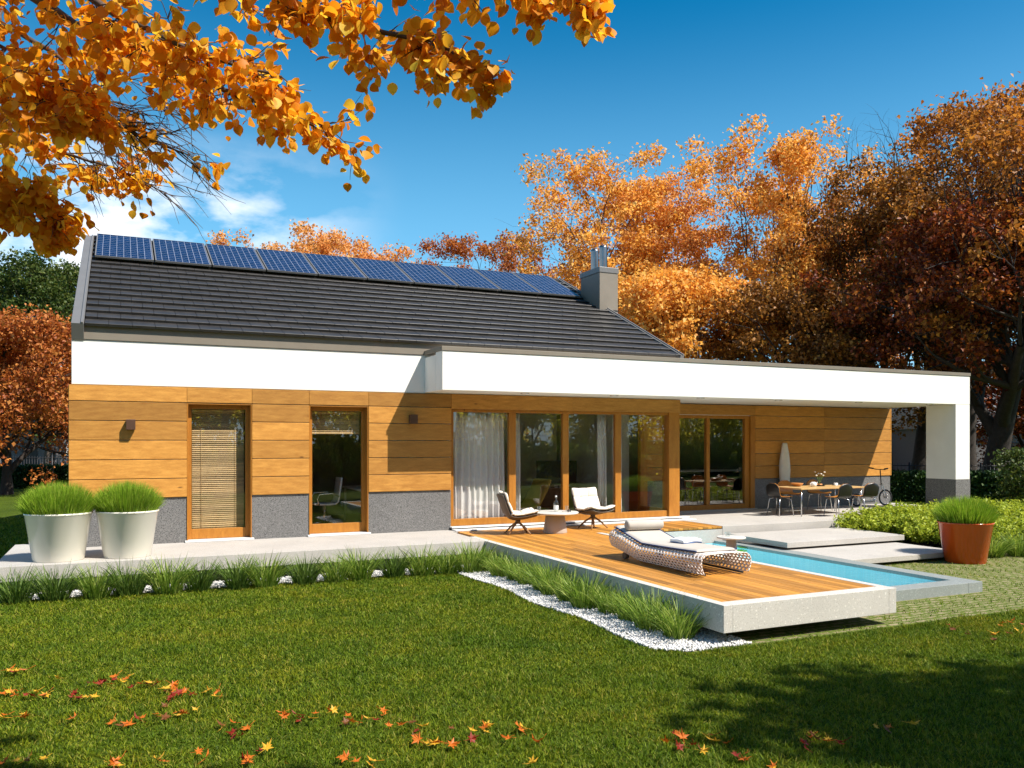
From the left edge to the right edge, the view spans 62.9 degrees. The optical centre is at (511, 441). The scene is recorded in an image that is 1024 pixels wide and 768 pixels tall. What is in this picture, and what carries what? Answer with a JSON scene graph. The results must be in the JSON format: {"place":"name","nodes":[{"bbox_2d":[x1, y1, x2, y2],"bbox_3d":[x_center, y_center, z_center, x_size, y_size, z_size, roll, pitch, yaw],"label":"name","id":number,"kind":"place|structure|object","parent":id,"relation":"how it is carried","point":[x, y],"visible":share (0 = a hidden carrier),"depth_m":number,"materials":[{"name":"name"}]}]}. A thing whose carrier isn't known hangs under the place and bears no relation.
{"place":"outdoors","nodes":[
{"label":"outdoors","id":0,"kind":"place"},
{"bbox_2d":[15,481,97,515],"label":"ornamental grass","id":1,"kind":"object","parent":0,"point":[47,499],"depth_m":11.82,"materials":[{"name":"green plant"}]},
{"bbox_2d":[92,479,165,512],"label":"ornamental grass","id":2,"kind":"object","parent":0,"point":[127,496],"depth_m":12.22,"materials":[{"name":"green plant"}]},
{"bbox_2d":[0,489,1023,767],"bbox_3d":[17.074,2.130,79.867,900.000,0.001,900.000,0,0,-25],"label":"ground","id":3,"kind":"structure","parent":0,"point":[8,505],"depth_m":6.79,"materials":[{"name":"green plant"}]},
{"bbox_2d":[0,564,62,605],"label":"grass clump","id":4,"kind":"object","parent":3,"relation":"on","point":[17,593],"visible":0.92,"depth_m":10.97,"materials":[{"name":"green plant"}]},
{"bbox_2d":[0,463,68,488],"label":"hedge","id":5,"kind":"object","parent":3,"relation":"on","point":[20,473],"visible":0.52,"depth_m":38.23,"materials":[{"name":"green plant"}]},
{"bbox_2d":[0,374,69,464],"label":"neighbour house","id":6,"kind":"structure","parent":3,"relation":"on","point":[38,452],"depth_m":62.06,"materials":[{"name":"grey metal"}]},
{"bbox_2d":[0,303,71,494],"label":"autumn tree","id":7,"kind":"object","parent":3,"relation":"on","point":[29,343],"visible":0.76,"depth_m":32.32,"materials":[{"name":"orange plant"}]},
{"bbox_2d":[0,246,80,464],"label":"green tree","id":8,"kind":"object","parent":3,"relation":"on","point":[44,285],"visible":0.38,"depth_m":54.38,"materials":[{"name":"green plant"}]},
{"bbox_2d":[8,562,96,601],"bbox_3d":[-6.120,1.843,11.220,1.227,0.574,1.129,0,0,0],"label":"grass clump","id":9,"kind":"object","parent":3,"relation":"on","point":[51,593],"visible":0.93,"depth_m":11.15,"materials":[{"name":"green plant"}]},
{"bbox_2d":[60,561,131,599],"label":"grass clump","id":10,"kind":"object","parent":3,"relation":"on","point":[90,589],"visible":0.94,"depth_m":11.32,"materials":[{"name":"green plant"}]},
{"bbox_2d":[95,555,168,596],"bbox_3d":[-5.397,1.838,11.695,1.152,0.584,1.333,0,0,-31],"label":"grass clump","id":11,"kind":"object","parent":3,"relation":"on","point":[137,586],"visible":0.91,"depth_m":11.54,"materials":[{"name":"green plant"}]},
{"bbox_2d":[121,551,204,594],"bbox_3d":[-4.844,1.824,11.788,1.307,0.611,1.202,0,0,17],"label":"grass clump","id":12,"kind":"object","parent":3,"relation":"on","point":[164,585],"visible":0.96,"depth_m":11.72,"materials":[{"name":"green plant"}]},
{"bbox_2d":[170,556,226,591],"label":"grass clump","id":13,"kind":"object","parent":3,"relation":"on","point":[200,584],"visible":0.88,"depth_m":11.91,"materials":[{"name":"green plant"}]},
{"bbox_2d":[199,553,281,589],"bbox_3d":[-3.911,1.856,12.223,1.250,0.548,1.079,0,0,-20],"label":"grass clump","id":14,"kind":"object","parent":3,"relation":"on","point":[238,579],"visible":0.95,"depth_m":12.09,"materials":[{"name":"green plant"}]},
{"bbox_2d":[227,550,298,587],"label":"grass clump","id":15,"kind":"object","parent":3,"relation":"on","point":[270,580],"visible":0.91,"depth_m":12.23,"materials":[{"name":"green plant"}]},
{"bbox_2d":[279,551,333,584],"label":"grass clump","id":16,"kind":"object","parent":3,"relation":"on","point":[305,576],"visible":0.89,"depth_m":12.45,"materials":[{"name":"green plant"}]},
{"bbox_2d":[0,0,616,258],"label":"maple tree","id":17,"kind":"object","parent":3,"relation":"on","point":[69,107],"visible":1,"depth_m":4.42,"materials":[{"name":"orange plant"}]},
{"bbox_2d":[205,218,431,263],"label":"autumn tree","id":18,"kind":"object","parent":3,"relation":"on","point":[324,245],"visible":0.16,"depth_m":57.40,"materials":[{"name":"orange plant"}]},
{"bbox_2d":[312,554,358,582],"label":"grass clump","id":19,"kind":"object","parent":3,"relation":"on","point":[339,575],"visible":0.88,"depth_m":12.64,"materials":[{"name":"green plant"}]},
{"bbox_2d":[319,545,392,580],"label":"grass clump","id":20,"kind":"object","parent":3,"relation":"on","point":[360,571],"visible":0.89,"depth_m":12.87,"materials":[{"name":"green plant"}]},
{"bbox_2d":[20,539,751,592],"bbox_3d":[1.749,2.046,17.664,20.800,0.268,3.360,0,0,-25],"label":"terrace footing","id":21,"kind":"object","parent":3,"relation":"on","point":[198,571],"depth_m":13.32,"materials":[{"name":"concrete"}]},
{"bbox_2d":[0,503,924,582],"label":"terrace","id":22,"kind":"structure","parent":21,"relation":"on","point":[18,557],"depth_m":13.86,"materials":[{"name":"concrete"}]},
{"bbox_2d":[23,512,92,562],"bbox_3d":[-6.548,1.357,12.091,0.890,0.685,0.890,0,0,-25],"label":"planter","id":23,"kind":"object","parent":22,"relation":"on","point":[58,538],"visible":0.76,"depth_m":11.77,"materials":[{"name":"ceramic"}]},
{"bbox_2d":[95,509,158,558],"bbox_3d":[-5.728,1.357,12.474,0.870,0.685,0.870,0,0,-25],"label":"planter","id":24,"kind":"object","parent":22,"relation":"on","point":[126,535],"visible":0.81,"depth_m":12.16,"materials":[{"name":"ceramic"}]},
{"bbox_2d":[766,483,793,516],"bbox_3d":[6.184,1.323,19.360,0.495,0.757,0.430,0,0,-25],"label":"dining chair","id":25,"kind":"object","parent":22,"relation":"on","point":[773,490],"visible":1,"depth_m":19.27,"materials":[{"name":"black plastic"}]},
{"bbox_2d":[776,485,864,516],"bbox_3d":[7.284,1.377,19.873,2.000,0.645,0.920,0,0,-25],"label":"dining table","id":26,"kind":"object","parent":22,"relation":"on","point":[809,487],"visible":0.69,"depth_m":19.83,"materials":[{"name":"brown wood"}]},
{"bbox_2d":[823,484,852,515],"bbox_3d":[7.473,1.323,19.163,0.430,0.757,0.495,0,0,-28],"label":"dining chair","id":27,"kind":"object","parent":22,"relation":"on","point":[845,491],"visible":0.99,"depth_m":18.99,"materials":[{"name":"grey plastic"}]},
{"bbox_2d":[850,483,878,512],"bbox_3d":[8.242,1.323,19.544,0.430,0.757,0.495,0,0,-21],"label":"dining chair","id":28,"kind":"object","parent":22,"relation":"on","point":[871,490],"visible":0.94,"depth_m":19.35,"materials":[{"name":"grey plastic"}]},
{"bbox_2d":[30,566,751,652],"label":"gravel","id":29,"kind":"structure","parent":3,"relation":"on","point":[652,639],"depth_m":9.85,"materials":[{"name":"white gravel"}]},
{"bbox_2d":[433,539,501,572],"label":"grass clump","id":30,"kind":"object","parent":29,"relation":"on","point":[469,565],"visible":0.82,"depth_m":13.50,"materials":[{"name":"green plant"}]},
{"bbox_2d":[476,548,522,576],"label":"grass clump","id":31,"kind":"object","parent":29,"relation":"on","point":[493,569],"visible":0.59,"depth_m":13.10,"materials":[{"name":"green plant"}]},
{"bbox_2d":[490,553,532,580],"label":"grass clump","id":32,"kind":"object","parent":29,"relation":"on","point":[509,576],"visible":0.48,"depth_m":12.70,"materials":[{"name":"green plant"}]},
{"bbox_2d":[503,558,548,584],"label":"grass clump","id":33,"kind":"object","parent":29,"relation":"on","point":[521,578],"visible":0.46,"depth_m":12.36,"materials":[{"name":"green plant"}]},
{"bbox_2d":[517,561,579,595],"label":"grass clump","id":34,"kind":"object","parent":29,"relation":"on","point":[543,589],"visible":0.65,"depth_m":11.52,"materials":[{"name":"green plant"}]},
{"bbox_2d":[541,570,590,601],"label":"grass clump","id":35,"kind":"object","parent":29,"relation":"on","point":[559,595],"visible":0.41,"depth_m":11.10,"materials":[{"name":"green plant"}]},
{"bbox_2d":[544,567,614,608],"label":"grass clump","id":36,"kind":"object","parent":29,"relation":"on","point":[580,599],"visible":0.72,"depth_m":10.61,"materials":[{"name":"green plant"}]},
{"bbox_2d":[634,593,711,639],"bbox_3d":[1.806,1.872,9.029,1.164,0.516,1.100,0,0,-9],"label":"grass clump","id":37,"kind":"object","parent":29,"relation":"on","point":[672,625],"visible":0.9,"depth_m":8.98,"materials":[{"name":"green plant"}]},
{"bbox_2d":[368,546,420,577],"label":"grass clump","id":38,"kind":"object","parent":3,"relation":"on","point":[392,570],"visible":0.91,"depth_m":13.08,"materials":[{"name":"green plant"}]},
{"bbox_2d":[393,542,448,575],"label":"grass clump","id":39,"kind":"object","parent":3,"relation":"on","point":[417,568],"visible":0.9,"depth_m":13.25,"materials":[{"name":"green plant"}]},
{"bbox_2d":[417,544,478,574],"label":"grass clump","id":40,"kind":"object","parent":3,"relation":"on","point":[442,568],"visible":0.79,"depth_m":13.36,"materials":[{"name":"green plant"}]},
{"bbox_2d":[390,230,563,277],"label":"autumn tree","id":41,"kind":"object","parent":3,"relation":"on","point":[452,249],"visible":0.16,"depth_m":58.48,"materials":[{"name":"orange plant"}]},
{"bbox_2d":[68,235,970,546],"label":"house","id":42,"kind":"structure","parent":3,"relation":"on","point":[160,351],"depth_m":16.50,"materials":[{"name":"paint"}]},
{"bbox_2d":[95,233,153,261],"bbox_3d":[-8.282,-4.142,17.897,1.095,0.090,1.980,0,25,-25],"label":"solar panel","id":43,"kind":"object","parent":42,"relation":"attached to","point":[123,247],"visible":1,"depth_m":17.77,"materials":[{"name":"blue glass"}]},
{"bbox_2d":[153,239,210,266],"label":"solar panel","id":44,"kind":"object","parent":42,"relation":"attached to","point":[179,252],"visible":1,"depth_m":18.24,"materials":[{"name":"blue glass"}]},
{"bbox_2d":[192,410,243,528],"bbox_3d":[-5.137,0.478,14.637,0.860,2.076,0.049,0,0,-25],"label":"window blind","id":45,"kind":"object","parent":42,"relation":"attached to","point":[212,453],"depth_m":14.63,"materials":[{"name":"brown wood"}]},
{"bbox_2d":[185,403,253,542],"bbox_3d":[-5.053,0.518,14.456,1.120,2.356,0.300,0,0,-25],"label":"window","id":46,"kind":"structure","parent":42,"relation":"in","point":[239,533],"depth_m":14.53,"materials":[{"name":"brown wood"}]},
{"bbox_2d":[205,244,265,270],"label":"solar panel","id":47,"kind":"object","parent":42,"relation":"attached to","point":[233,257],"visible":0.97,"depth_m":18.71,"materials":[{"name":"blue glass"}]},
{"bbox_2d":[255,248,317,275],"bbox_3d":[-5.226,-4.142,19.323,1.095,0.090,1.980,0,25,-25],"label":"solar panel","id":48,"kind":"object","parent":42,"relation":"attached to","point":[285,262],"visible":0.92,"depth_m":19.19,"materials":[{"name":"blue glass"}]},
{"bbox_2d":[312,477,342,523],"bbox_3d":[-3.656,1.177,16.277,0.628,0.982,0.624,0,0,-25],"label":"office chair","id":49,"kind":"object","parent":42,"relation":"on","point":[336,494],"visible":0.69,"depth_m":16.26,"materials":[{"name":"grey metal"}]},
{"bbox_2d":[303,253,366,279],"bbox_3d":[-4.208,-4.142,19.799,1.095,0.090,1.980,0,25,-25],"label":"solar panel","id":50,"kind":"object","parent":42,"relation":"attached to","point":[334,266],"visible":0.94,"depth_m":19.67,"materials":[{"name":"blue glass"}]},
{"bbox_2d":[312,411,359,433],"bbox_3d":[-3.266,-0.355,15.511,0.890,0.410,0.049,0,0,-25],"label":"window blind","id":51,"kind":"object","parent":42,"relation":"attached to","point":[341,425],"depth_m":15.51,"materials":[{"name":"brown wood"}]},
{"bbox_2d":[307,405,370,536],"bbox_3d":[-3.181,0.518,15.329,1.150,2.356,0.300,0,0,-25],"label":"window","id":52,"kind":"structure","parent":42,"relation":"in","point":[350,528],"depth_m":15.46,"materials":[{"name":"brown wood"}]},
{"bbox_2d":[349,257,413,283],"bbox_3d":[-3.189,-4.142,20.274,1.095,0.090,1.980,0,25,-25],"label":"solar panel","id":53,"kind":"object","parent":42,"relation":"attached to","point":[379,270],"visible":0.93,"depth_m":20.15,"materials":[{"name":"blue glass"}]},
{"bbox_2d":[393,261,457,286],"bbox_3d":[-2.171,-4.142,20.750,1.095,0.090,1.980,0,25,-25],"label":"solar panel","id":54,"kind":"object","parent":42,"relation":"attached to","point":[424,274],"visible":0.92,"depth_m":20.63,"materials":[{"name":"blue glass"}]},
{"bbox_2d":[434,265,500,290],"bbox_3d":[-1.153,-4.142,21.225,1.095,0.090,1.980,0,25,-25],"label":"solar panel","id":55,"kind":"object","parent":42,"relation":"attached to","point":[466,278],"visible":0.92,"depth_m":21.10,"materials":[{"name":"blue glass"}]},
{"bbox_2d":[453,412,504,525],"bbox_3d":[-0.674,0.535,16.657,1.183,2.230,0.094,0,0,-25],"label":"curtain","id":56,"kind":"object","parent":42,"relation":"hanging from","point":[478,466],"visible":0.88,"depth_m":16.65,"materials":[{"name":"fabric"}]},
{"bbox_2d":[474,269,541,293],"bbox_3d":[-0.134,-4.142,21.701,1.095,0.090,1.980,0,25,-25],"label":"solar panel","id":57,"kind":"object","parent":42,"relation":"attached to","point":[508,281],"visible":0.94,"depth_m":21.58,"materials":[{"name":"blue glass"}]},
{"bbox_2d":[516,414,519,510],"bbox_3d":[0.068,0.535,17.150,0.220,2.230,0.075,0,0,-16],"label":"curtain","id":58,"kind":"object","parent":42,"relation":"hanging from","point":[517,462],"visible":0.33,"depth_m":17.16,"materials":[{"name":"fabric"}]},
{"bbox_2d":[513,273,579,297],"bbox_3d":[0.884,-4.142,22.176,1.095,0.090,1.980,0,25,-25],"label":"solar panel","id":59,"kind":"object","parent":42,"relation":"attached to","point":[545,285],"visible":0.93,"depth_m":22.05,"materials":[{"name":"blue glass"}]},
{"bbox_2d":[450,409,696,530],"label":"sliding door","id":60,"kind":"structure","parent":42,"relation":"in","point":[670,508],"depth_m":17.82,"materials":[{"name":"brown wood"}]},
{"bbox_2d":[597,415,606,506],"bbox_3d":[1.941,0.535,18.088,0.214,2.230,0.090,0,0,-25],"label":"curtain","id":61,"kind":"object","parent":42,"relation":"hanging from","point":[601,454],"visible":0.82,"depth_m":18.07,"materials":[{"name":"fabric"}]},
{"bbox_2d":[680,415,757,512],"bbox_3d":[5.020,0.520,20.703,2.500,2.359,0.220,0,0,-25],"label":"terrace door","id":62,"kind":"structure","parent":42,"relation":"in","point":[748,422],"depth_m":21.11,"materials":[{"name":"brown wood"}]},
{"bbox_2d":[779,443,789,495],"bbox_3d":[6.989,0.710,21.451,0.330,1.380,0.204,0,0,-25],"label":"vase","id":63,"kind":"object","parent":42,"relation":"attached to","point":[784,467],"visible":0.76,"depth_m":21.37,"materials":[{"name":"grey ceramic"}]},
{"bbox_2d":[500,139,698,336],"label":"autumn tree","id":64,"kind":"object","parent":3,"relation":"on","point":[576,258],"visible":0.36,"depth_m":44.48,"materials":[{"name":"orange plant"}]},
{"bbox_2d":[552,158,749,358],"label":"autumn tree","id":65,"kind":"object","parent":3,"relation":"on","point":[700,238],"visible":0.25,"depth_m":46.82,"materials":[{"name":"orange plant"}]},
{"bbox_2d":[618,261,797,362],"bbox_3d":[8.301,-2.996,39.192,10.630,10.527,9.076,0,0,-22],"label":"autumn tree","id":66,"kind":"object","parent":3,"relation":"on","point":[673,300],"visible":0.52,"depth_m":36.13,"materials":[{"name":"orange plant"}]},
{"bbox_2d":[661,113,895,362],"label":"autumn tree","id":67,"kind":"object","parent":3,"relation":"on","point":[794,158],"visible":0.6,"depth_m":42.57,"materials":[{"name":"orange plant"}]},
{"bbox_2d":[691,265,945,439],"bbox_3d":[13.505,-2.593,37.539,11.748,9.726,10.391,0,0,-9],"label":"autumn tree","id":68,"kind":"object","parent":3,"relation":"on","point":[799,309],"visible":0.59,"depth_m":35.40,"materials":[{"name":"orange plant"}]},
{"bbox_2d":[760,220,912,366],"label":"autumn tree","id":69,"kind":"object","parent":3,"relation":"on","point":[800,244],"visible":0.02,"depth_m":53.20,"materials":[{"name":"orange plant"}]},
{"bbox_2d":[766,104,992,469],"bbox_3d":[18.465,-6.836,41.080,11.751,18.149,10.209,0,0,4],"label":"autumn tree","id":70,"kind":"object","parent":3,"relation":"on","point":[839,264],"visible":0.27,"depth_m":39.92,"materials":[{"name":"orange plant"}]},
{"bbox_2d":[793,182,1023,470],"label":"autumn tree","id":71,"kind":"object","parent":3,"relation":"on","point":[999,427],"visible":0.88,"depth_m":30.53,"materials":[{"name":"orange plant"}]},
{"bbox_2d":[799,161,1022,470],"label":"autumn tree","id":72,"kind":"object","parent":3,"relation":"on","point":[919,454],"visible":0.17,"depth_m":36.39,"materials":[{"name":"orange plant"}]},
{"bbox_2d":[857,71,1023,470],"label":"autumn tree","id":73,"kind":"object","parent":3,"relation":"on","point":[973,429],"visible":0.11,"depth_m":38.77,"materials":[{"name":"orange plant"}]},
{"bbox_2d":[879,73,1023,380],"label":"autumn tree","id":74,"kind":"object","parent":3,"relation":"on","point":[1005,131],"visible":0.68,"depth_m":30.11,"materials":[{"name":"orange plant"}]},
{"bbox_2d":[889,469,1021,501],"bbox_3d":[15.435,1.582,29.955,6.982,1.383,1.565,0,0,16],"label":"hedge","id":75,"kind":"object","parent":3,"relation":"on","point":[908,486],"visible":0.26,"depth_m":29.73,"materials":[{"name":"green plant"}]},
{"bbox_2d":[890,393,1023,470],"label":"neighbour house","id":76,"kind":"structure","parent":3,"relation":"on","point":[902,450],"depth_m":57.92,"materials":[{"name":"grey metal"}]},
{"bbox_2d":[976,367,1023,467],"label":"autumn tree","id":77,"kind":"object","parent":3,"relation":"on","point":[989,402],"visible":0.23,"depth_m":43.55,"materials":[{"name":"orange plant"}]},
{"bbox_2d":[987,447,1023,504],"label":"green bush","id":78,"kind":"object","parent":3,"relation":"on","point":[1011,487],"visible":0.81,"depth_m":21.10,"materials":[{"name":"green plant"}]},
{"bbox_2d":[0,0,1023,385],"label":"sky","id":79,"kind":"structure","parent":0,"point":[672,71],"materials":[{"name":"blue"}]},
{"bbox_2d":[520,478,551,509],"bbox_3d":[0.328,1.245,18.209,0.900,0.869,0.630,0,0,-35],"label":"chaise chair","id":80,"kind":"object","parent":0,"point":[536,494],"visible":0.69,"depth_m":18.28,"materials":[{"name":"green fabric"}]},
{"bbox_2d":[520,487,588,509],"bbox_3d":[1.002,1.395,20.547,1.800,0.550,0.422,0,0,-5],"label":"tv stand","id":81,"kind":"object","parent":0,"point":[550,499],"visible":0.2,"depth_m":20.33,"materials":[{"name":"brown wood"}]},
{"bbox_2d":[536,461,576,487],"bbox_3d":[1.092,0.790,20.600,1.000,0.660,0.180,0,0,-5],"label":"television","id":82,"kind":"object","parent":81,"relation":"on","point":[551,470],"visible":0.81,"depth_m":20.58,"materials":[{"name":"black plastic"}]},
{"bbox_2d":[563,539,1023,651],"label":"paving","id":83,"kind":"structure","parent":0,"point":[777,633],"depth_m":10.89,"materials":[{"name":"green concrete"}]},
{"bbox_2d":[514,555,564,590],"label":"grass clump","id":84,"kind":"object","parent":83,"relation":"on","point":[533,581],"visible":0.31,"depth_m":11.88,"materials":[{"name":"green plant"}]},
{"bbox_2d":[584,581,632,614],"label":"grass clump","id":85,"kind":"object","parent":83,"relation":"on","point":[601,607],"visible":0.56,"depth_m":10.27,"materials":[{"name":"green plant"}]},
{"bbox_2d":[596,581,658,621],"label":"grass clump","id":86,"kind":"object","parent":83,"relation":"on","point":[621,615],"visible":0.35,"depth_m":9.89,"materials":[{"name":"green plant"}]},
{"bbox_2d":[599,585,690,631],"bbox_3d":[1.582,1.859,9.474,1.208,0.543,1.091,0,0,41],"label":"grass clump","id":87,"kind":"object","parent":83,"relation":"on","point":[640,623],"visible":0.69,"depth_m":9.40,"materials":[{"name":"green plant"}]},
{"bbox_2d":[458,521,895,632],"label":"wooden deck","id":88,"kind":"structure","parent":83,"relation":"on","point":[759,595],"depth_m":10.23,"materials":[{"name":"wood"}]},
{"bbox_2d":[496,491,538,534],"bbox_3d":[0.090,1.312,15.549,0.756,0.797,0.649,0,0,-9],"label":"lounge chair","id":89,"kind":"object","parent":88,"relation":"on","point":[508,511],"visible":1,"depth_m":15.33,"materials":[{"name":"beige fabric"}]},
{"bbox_2d":[536,510,578,533],"bbox_3d":[0.811,1.508,15.748,0.880,0.392,0.880,0,0,-25],"label":"coffee table","id":90,"kind":"object","parent":88,"relation":"on","point":[554,522],"visible":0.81,"depth_m":15.57,"materials":[{"name":"grey paint"}]},
{"bbox_2d":[571,487,614,528],"bbox_3d":[1.594,1.312,16.618,0.649,0.797,0.756,0,0,-35],"label":"lounge chair","id":91,"kind":"object","parent":88,"relation":"on","point":[585,501],"visible":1,"depth_m":16.64,"materials":[{"name":"beige fabric"}]},
{"bbox_2d":[609,525,750,575],"bbox_3d":[2.261,1.469,11.602,0.798,0.466,2.180,0,0,-25],"label":"sun lounger","id":92,"kind":"object","parent":88,"relation":"on","point":[658,540],"visible":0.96,"depth_m":11.30,"materials":[{"name":"white wicker"}]},
{"bbox_2d":[624,519,663,529],"bbox_3d":[1.945,1.217,12.326,0.600,0.146,0.146,0,0,-22],"label":"bolster","id":93,"kind":"object","parent":92,"relation":"on","point":[643,524],"visible":1,"depth_m":12.26,"materials":[{"name":"white fabric"}]},
{"bbox_2d":[748,541,884,547],"bbox_3d":[6.328,2.046,16.248,2.500,0.208,2.800,0,0,-25],"label":"step footing","id":94,"kind":"object","parent":83,"relation":"on","point":[796,547],"visible":0.07,"depth_m":16.62,"materials":[{"name":"concrete"}]},
{"bbox_2d":[728,527,903,547],"bbox_3d":[6.051,1.890,16.693,3.025,0.100,1.660,0,0,-25],"label":"garden step","id":95,"kind":"object","parent":94,"relation":"on","point":[809,537],"visible":0.89,"depth_m":16.30,"materials":[{"name":"concrete"}]},
{"bbox_2d":[776,541,943,563],"bbox_3d":[6.552,2.025,15.459,2.760,0.090,1.820,0,0,-25],"label":"garden step","id":96,"kind":"object","parent":94,"relation":"on","point":[879,552],"visible":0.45,"depth_m":15.14,"materials":[{"name":"concrete"}]},
{"bbox_2d":[707,540,981,600],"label":"swimming pool","id":97,"kind":"structure","parent":83,"relation":"in","point":[907,584],"depth_m":13.31,"materials":[{"name":"liquid"}]},
{"bbox_2d":[838,503,920,525],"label":"shrub","id":98,"kind":"object","parent":83,"relation":"on","point":[863,511],"visible":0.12,"depth_m":18.17,"materials":[{"name":"green plant"}]},
{"bbox_2d":[833,507,932,541],"bbox_3d":[8.019,1.755,18.034,2.088,0.759,2.118,0,0,18],"label":"shrub","id":99,"kind":"object","parent":83,"relation":"on","point":[853,521],"visible":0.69,"depth_m":17.57,"materials":[{"name":"green plant"}]},
{"bbox_2d":[859,501,935,539],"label":"shrub","id":100,"kind":"object","parent":83,"relation":"on","point":[912,508],"visible":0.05,"depth_m":18.29,"materials":[{"name":"green plant"}]},
{"bbox_2d":[880,512,940,545],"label":"shrub","id":101,"kind":"object","parent":83,"relation":"on","point":[922,536],"visible":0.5,"depth_m":16.95,"materials":[{"name":"green plant"}]},
{"bbox_2d":[937,521,994,564],"bbox_3d":[8.034,1.770,14.838,0.910,0.720,0.910,0,0,-25],"label":"planter","id":102,"kind":"object","parent":83,"relation":"on","point":[962,543],"visible":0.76,"depth_m":14.52,"materials":[{"name":"ceramic"}]},
{"bbox_2d":[928,520,1023,547],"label":"shrub","id":103,"kind":"object","parent":83,"relation":"on","point":[1001,529],"visible":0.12,"depth_m":16.15,"materials":[{"name":"green plant"}]},
{"bbox_2d":[988,532,1023,557],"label":"grass clump","id":104,"kind":"object","parent":83,"relation":"on","point":[998,552],"visible":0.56,"depth_m":15.34,"materials":[{"name":"green plant"}]},
{"bbox_2d":[993,514,1023,547],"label":"shrub","id":105,"kind":"object","parent":83,"relation":"on","point":[1019,527],"visible":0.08,"depth_m":16.43,"materials":[{"name":"green plant"}]},
{"bbox_2d":[930,493,1001,523],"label":"ornamental grass","id":106,"kind":"object","parent":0,"point":[967,511],"depth_m":14.57,"materials":[{"name":"green plant"}]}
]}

